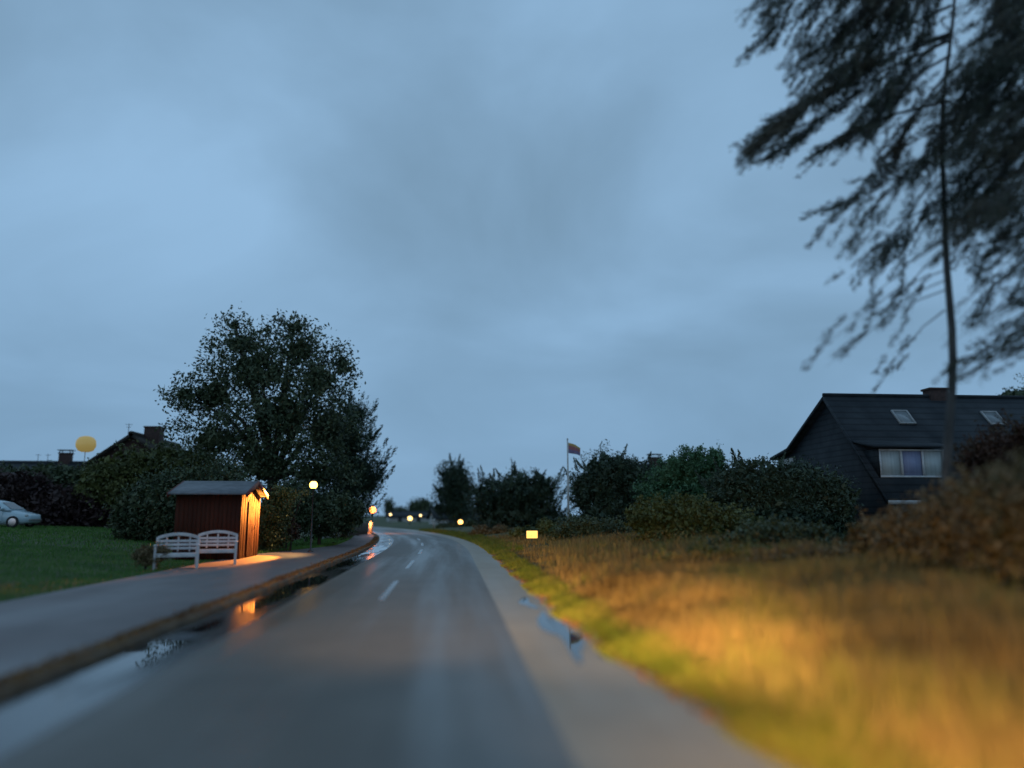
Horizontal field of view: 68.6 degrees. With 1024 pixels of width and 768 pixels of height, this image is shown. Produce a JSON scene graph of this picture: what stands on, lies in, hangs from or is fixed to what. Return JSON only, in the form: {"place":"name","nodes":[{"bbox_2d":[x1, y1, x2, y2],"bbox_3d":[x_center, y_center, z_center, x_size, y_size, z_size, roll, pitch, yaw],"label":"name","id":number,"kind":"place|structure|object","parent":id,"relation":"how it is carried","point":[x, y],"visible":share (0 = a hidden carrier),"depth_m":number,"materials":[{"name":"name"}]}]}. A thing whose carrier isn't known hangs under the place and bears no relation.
{"place":"outdoors","nodes":[
{"label":"outdoors","id":0,"kind":"place"},
{"bbox_2d":[0,533,373,675],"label":"pavement","id":1,"kind":"structure","parent":0,"point":[35,630],"depth_m":12.68,"materials":[{"name":"grey concrete"}]},
{"bbox_2d":[152,533,199,570],"bbox_3d":[-9.219,4.600,20.648,1.150,0.992,0.640,4,-11,-20],"label":"garden bench","id":2,"kind":"object","parent":1,"relation":"on","point":[189,554],"visible":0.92,"depth_m":20.84,"materials":[{"name":"white paint"}]},
{"bbox_2d":[194,530,237,565],"bbox_3d":[-8.725,4.831,22.175,1.150,0.992,0.640,3,-10,-18],"label":"garden bench","id":3,"kind":"object","parent":1,"relation":"on","point":[217,541],"visible":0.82,"depth_m":22.37,"materials":[{"name":"white paint"}]},
{"bbox_2d":[307,480,317,551],"bbox_3d":[-7.995,5.275,29.999,0.315,2.881,0.315,1,-10,-5],"label":"globe lamp","id":4,"kind":"object","parent":1,"relation":"on","point":[313,484],"visible":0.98,"depth_m":30.03,"materials":[{"name":"glass"}]},
{"bbox_2d":[349,522,367,536],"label":"picket fence","id":5,"kind":"object","parent":1,"relation":"on","point":[362,529],"visible":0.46,"depth_m":54.09,"materials":[{"name":"grey wood"}]},
{"bbox_2d":[0,531,376,687],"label":"curb","id":6,"kind":"structure","parent":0,"point":[91,651],"depth_m":9.53,"materials":[{"name":"grey concrete"}]},
{"bbox_2d":[370,506,375,532],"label":"globe lamp","id":7,"kind":"object","parent":6,"relation":"on","point":[373,511],"visible":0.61,"depth_m":60.29,"materials":[{"name":"glass"}]},
{"bbox_2d":[0,530,392,756],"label":"road gutter","id":8,"kind":"object","parent":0,"point":[31,714],"visible":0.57,"depth_m":6.77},
{"bbox_2d":[55,617,226,692],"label":"puddle","id":9,"kind":"object","parent":8,"relation":"on","point":[109,669],"visible":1,"depth_m":7.87,"materials":[{"name":"liquid"}]},
{"bbox_2d":[237,574,328,612],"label":"puddle","id":10,"kind":"object","parent":8,"relation":"on","point":[283,591],"visible":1,"depth_m":14.96,"materials":[{"name":"liquid"}]},
{"bbox_2d":[326,555,362,570],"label":"puddle","id":11,"kind":"object","parent":8,"relation":"on","point":[353,560],"visible":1,"depth_m":24.09,"materials":[{"name":"liquid"}]},
{"bbox_2d":[360,545,386,554],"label":"puddle","id":12,"kind":"object","parent":8,"relation":"on","point":[377,549],"visible":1,"depth_m":33.17,"materials":[{"name":"liquid"}]},
{"bbox_2d":[0,527,576,767],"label":"road","id":13,"kind":"structure","parent":0,"point":[422,665],"depth_m":6.36,"materials":[{"name":"grey asphalt"}]},
{"bbox_2d":[378,538,423,599],"bbox_3d":[-4.007,6.943,31.056,0.599,0.001,36.015,1,-10,-6],"label":"road marking","id":14,"kind":"object","parent":13,"relation":"on","point":[384,595],"visible":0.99,"depth_m":16.16,"materials":[{"name":"paint"}]},
{"bbox_2d":[0,515,1023,766],"bbox_3d":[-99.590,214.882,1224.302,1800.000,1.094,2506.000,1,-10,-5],"label":"ground","id":15,"kind":"structure","parent":0,"point":[384,521],"depth_m":22.55,"materials":[{"name":"green plant"}]},
{"bbox_2d":[0,500,41,527],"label":"parked car","id":16,"kind":"object","parent":15,"relation":"on","point":[13,514],"visible":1,"depth_m":39.75,"materials":[{"name":"blue paint"}]},
{"bbox_2d":[0,450,85,472],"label":"long house","id":17,"kind":"structure","parent":15,"relation":"on","point":[65,458],"depth_m":65.69,"materials":[{"name":"brick"}]},
{"bbox_2d":[0,460,95,494],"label":"garden tree","id":18,"kind":"object","parent":15,"relation":"on","point":[59,474],"visible":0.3,"depth_m":47.75,"materials":[{"name":"green plant"}]},
{"bbox_2d":[0,465,125,527],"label":"copper hedge","id":19,"kind":"object","parent":15,"relation":"on","point":[55,505],"visible":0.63,"depth_m":45.41,"materials":[{"name":"brown plant"}]},
{"bbox_2d":[75,436,95,462],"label":"lantern","id":20,"kind":"object","parent":15,"relation":"on","point":[85,444],"visible":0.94,"depth_m":51.45,"materials":[{"name":"yellow glass"}]},
{"bbox_2d":[77,424,186,521],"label":"thatched house","id":21,"kind":"structure","parent":15,"relation":"on","point":[151,435],"depth_m":54.59,"materials":[{"name":"brick"}]},
{"bbox_2d":[127,539,172,569],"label":"garden shrub","id":22,"kind":"object","parent":15,"relation":"on","point":[144,556],"visible":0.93,"depth_m":20.26,"materials":[{"name":"green plant"}]},
{"bbox_2d":[71,434,229,525],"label":"garden tree","id":23,"kind":"object","parent":15,"relation":"on","point":[113,475],"visible":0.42,"depth_m":45.87,"materials":[{"name":"green plant"}]},
{"bbox_2d":[0,524,352,601],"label":"lawn grass","id":24,"kind":"structure","parent":15,"relation":"on","point":[297,544],"depth_m":22.62,"materials":[{"name":"green plant"}]},
{"bbox_2d":[100,451,272,542],"bbox_3d":[-14.052,5.180,32.630,6.935,4.509,4.294,1,-10,-5],"label":"hedge","id":25,"kind":"object","parent":15,"relation":"on","point":[148,513],"visible":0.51,"depth_m":31.76,"materials":[{"name":"green plant"}]},
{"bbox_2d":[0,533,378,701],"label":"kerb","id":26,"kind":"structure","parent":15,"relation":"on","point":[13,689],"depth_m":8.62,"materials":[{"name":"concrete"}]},
{"bbox_2d":[167,481,268,559],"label":"garden shed","id":27,"kind":"structure","parent":15,"relation":"on","point":[206,506],"depth_m":24.95,"materials":[{"name":"wood"}]},
{"bbox_2d":[245,502,254,556],"bbox_3d":[-9.103,5.046,26.160,0.073,1.860,0.792,1,-10,-5],"label":"door","id":28,"kind":"structure","parent":27,"relation":"in","point":[251,505],"depth_m":26.12,"materials":[{"name":"wood"}]},
{"bbox_2d":[153,301,370,501],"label":"broadleaf tree","id":29,"kind":"object","parent":15,"relation":"on","point":[262,371],"visible":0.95,"depth_m":41.61,"materials":[{"name":"green plant"}]},
{"bbox_2d":[258,483,295,551],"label":"garden shrub","id":30,"kind":"object","parent":15,"relation":"on","point":[273,519],"visible":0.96,"depth_m":30.02,"materials":[{"name":"green plant"}]},
{"bbox_2d":[285,517,301,547],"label":"garden shrub","id":31,"kind":"object","parent":15,"relation":"on","point":[295,532],"visible":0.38,"depth_m":31.61,"materials":[{"name":"green plant"}]},
{"bbox_2d":[281,487,311,550],"bbox_3d":[-8.954,5.524,30.690,1.403,2.829,1.192,5,-11,-26],"label":"young tree","id":32,"kind":"object","parent":15,"relation":"on","point":[297,498],"visible":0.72,"depth_m":30.74,"materials":[{"name":"green plant"}]},
{"bbox_2d":[262,477,372,544],"bbox_3d":[-9.395,6.140,35.722,4.968,3.347,3.441,-2,-10,12],"label":"garden shrub","id":33,"kind":"object","parent":15,"relation":"on","point":[336,515],"visible":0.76,"depth_m":35.34,"materials":[{"name":"green plant"}]},
{"bbox_2d":[306,382,397,537],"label":"pine tree","id":34,"kind":"object","parent":15,"relation":"on","point":[373,476],"visible":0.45,"depth_m":47.64,"materials":[{"name":"green plant"}]},
{"bbox_2d":[368,522,372,532],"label":"bollard","id":35,"kind":"object","parent":15,"relation":"on","point":[370,525],"visible":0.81,"depth_m":61.64,"materials":[{"name":"white paint"}]},
{"bbox_2d":[380,496,396,513],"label":"tree","id":36,"kind":"object","parent":15,"relation":"on","point":[389,504],"visible":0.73,"depth_m":204.61,"materials":[{"name":"green plant"}]},
{"bbox_2d":[394,503,408,510],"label":"tree","id":37,"kind":"object","parent":15,"relation":"on","point":[400,508],"visible":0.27,"depth_m":224.29,"materials":[{"name":"green plant"}]},
{"bbox_2d":[385,511,428,521],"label":"house","id":38,"kind":"structure","parent":15,"relation":"on","point":[399,516],"depth_m":162.50,"materials":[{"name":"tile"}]},
{"bbox_2d":[403,496,419,510],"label":"tree","id":39,"kind":"object","parent":15,"relation":"on","point":[411,505],"visible":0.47,"depth_m":195.06,"materials":[{"name":"green plant"}]},
{"bbox_2d":[0,537,827,767],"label":"fallen leaves","id":40,"kind":"object","parent":15,"relation":"on","point":[21,675],"visible":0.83,"depth_m":8.27,"materials":[{"name":"brown plant"}]},
{"bbox_2d":[413,494,433,510],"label":"tree","id":41,"kind":"object","parent":15,"relation":"on","point":[422,504],"visible":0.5,"depth_m":185.52,"materials":[{"name":"green plant"}]},
{"bbox_2d":[426,506,478,523],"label":"house","id":42,"kind":"structure","parent":15,"relation":"on","point":[429,514],"depth_m":108.66,"materials":[{"name":"tile"}]},
{"bbox_2d":[427,453,478,522],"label":"pine tree","id":43,"kind":"object","parent":15,"relation":"on","point":[452,480],"visible":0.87,"depth_m":86.03,"materials":[{"name":"green plant"}]},
{"bbox_2d":[435,518,477,527],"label":"hedge","id":44,"kind":"object","parent":15,"relation":"on","point":[468,522],"visible":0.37,"depth_m":76.05,"materials":[{"name":"green plant"}]},
{"bbox_2d":[467,523,514,535],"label":"garden shrub","id":45,"kind":"object","parent":15,"relation":"on","point":[497,529],"visible":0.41,"depth_m":50.85,"materials":[{"name":"green plant"}]},
{"bbox_2d":[462,459,573,529],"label":"pine tree","id":46,"kind":"object","parent":15,"relation":"on","point":[512,500],"visible":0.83,"depth_m":60.48,"materials":[{"name":"green plant"}]},
{"bbox_2d":[506,517,556,539],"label":"garden shrub","id":47,"kind":"object","parent":15,"relation":"on","point":[545,526],"visible":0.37,"depth_m":40.20,"materials":[{"name":"green plant"}]},
{"bbox_2d":[526,530,537,543],"bbox_3d":[0.840,6.586,31.519,0.510,0.862,0.074,1,-10,-5],"label":"roadside sign","id":48,"kind":"object","parent":15,"relation":"on","point":[531,534],"visible":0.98,"depth_m":31.53,"materials":[{"name":"metal"}]},
{"bbox_2d":[567,438,579,519],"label":"flagpole","id":49,"kind":"object","parent":15,"relation":"on","point":[573,448],"visible":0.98,"depth_m":44.32,"materials":[{"name":"metal"}]},
{"bbox_2d":[545,512,632,541],"bbox_3d":[3.491,6.583,32.767,4.062,2.012,2.558,1,-10,-5],"label":"garden shrub","id":50,"kind":"object","parent":15,"relation":"on","point":[570,527],"visible":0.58,"depth_m":32.35,"materials":[{"name":"green plant"}]},
{"bbox_2d":[561,439,659,529],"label":"bush","id":51,"kind":"object","parent":15,"relation":"on","point":[602,484],"visible":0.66,"depth_m":45.39,"materials":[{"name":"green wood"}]},
{"bbox_2d":[638,454,662,474],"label":"ridge house","id":52,"kind":"structure","parent":15,"relation":"on","point":[655,460],"depth_m":63.70,"materials":[{"name":"brick"}]},
{"bbox_2d":[629,443,733,509],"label":"broadleaf tree","id":53,"kind":"object","parent":15,"relation":"on","point":[677,473],"visible":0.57,"depth_m":40.03,"materials":[{"name":"green plant"}]},
{"bbox_2d":[619,489,764,546],"bbox_3d":[5.876,4.567,24.217,4.729,2.332,2.681,1,-10,-5],"label":"garden shrub","id":54,"kind":"object","parent":15,"relation":"on","point":[689,516],"visible":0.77,"depth_m":23.67,"materials":[{"name":"green plant"}]},
{"bbox_2d":[634,534,788,570],"bbox_3d":[4.566,3.855,16.395,4.111,1.156,1.895,8,-12,-37],"label":"scrub","id":55,"kind":"object","parent":15,"relation":"on","point":[707,548],"visible":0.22,"depth_m":15.87,"materials":[{"name":"green plant"}]},
{"bbox_2d":[418,528,1005,767],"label":"edge grass","id":56,"kind":"structure","parent":15,"relation":"on","point":[526,569],"depth_m":6.44,"materials":[{"name":"green plant"}]},
{"bbox_2d":[706,513,846,547],"bbox_3d":[6.838,3.999,19.142,3.750,1.426,2.068,1,-10,-5],"label":"garden shrub","id":57,"kind":"object","parent":15,"relation":"on","point":[783,530],"visible":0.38,"depth_m":18.85,"materials":[{"name":"green plant"}]},
{"bbox_2d":[694,448,862,535],"bbox_3d":[11.047,4.937,30.781,7.190,4.606,5.126,1,-10,-5],"label":"bush","id":58,"kind":"object","parent":15,"relation":"on","point":[792,490],"visible":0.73,"depth_m":29.95,"materials":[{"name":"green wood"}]},
{"bbox_2d":[746,535,885,567],"bbox_3d":[5.892,3.342,14.057,2.991,1.013,1.763,-2,-10,13],"label":"scrub","id":59,"kind":"object","parent":15,"relation":"on","point":[800,549],"visible":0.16,"depth_m":13.95,"materials":[{"name":"green plant"}]},
{"bbox_2d":[728,0,1023,497],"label":"larch tree","id":60,"kind":"object","parent":15,"relation":"on","point":[838,78],"visible":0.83,"depth_m":13.83,"materials":[{"name":"green plant"}]},
{"bbox_2d":[770,387,1023,528],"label":"gabled house","id":61,"kind":"structure","parent":15,"relation":"on","point":[884,449],"depth_m":34.39,"materials":[{"name":"tile"}]},
{"bbox_2d":[830,446,1023,593],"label":"hedge","id":62,"kind":"object","parent":15,"relation":"on","point":[958,520],"visible":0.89,"depth_m":10.76,"materials":[{"name":"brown plant"}]},
{"bbox_2d":[902,0,1023,387],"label":"larch tree","id":63,"kind":"object","parent":15,"relation":"on","point":[1001,58],"visible":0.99,"depth_m":12.44,"materials":[{"name":"green plant"}]},
{"bbox_2d":[952,408,1023,482],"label":"garden shrub","id":64,"kind":"object","parent":15,"relation":"on","point":[991,449],"visible":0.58,"depth_m":17.80,"materials":[{"name":"brown plant"}]},
{"bbox_2d":[996,373,1023,395],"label":"broadleaf tree","id":65,"kind":"object","parent":15,"relation":"on","point":[1015,392],"visible":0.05,"depth_m":51.37,"materials":[{"name":"green plant"}]},
{"bbox_2d":[0,0,1023,514],"label":"sky","id":66,"kind":"structure","parent":0,"point":[531,226],"materials":[{"name":"blue"}]},
{"bbox_2d":[368,526,795,767],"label":"road shoulder","id":67,"kind":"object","parent":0,"point":[605,713],"visible":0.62,"depth_m":5.95},
{"bbox_2d":[518,598,538,608],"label":"puddle","id":68,"kind":"object","parent":67,"relation":"on","point":[524,601],"visible":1,"depth_m":12.89,"materials":[{"name":"liquid"}]},
{"bbox_2d":[537,612,584,663],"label":"puddle","id":69,"kind":"object","parent":67,"relation":"on","point":[574,642],"visible":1,"depth_m":9.62,"materials":[{"name":"liquid"}]},
{"bbox_2d":[482,527,1023,767],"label":"dry grass","id":70,"kind":"structure","parent":0,"point":[925,642],"depth_m":7.12,"materials":[{"name":"yellow plant"}]}
]}

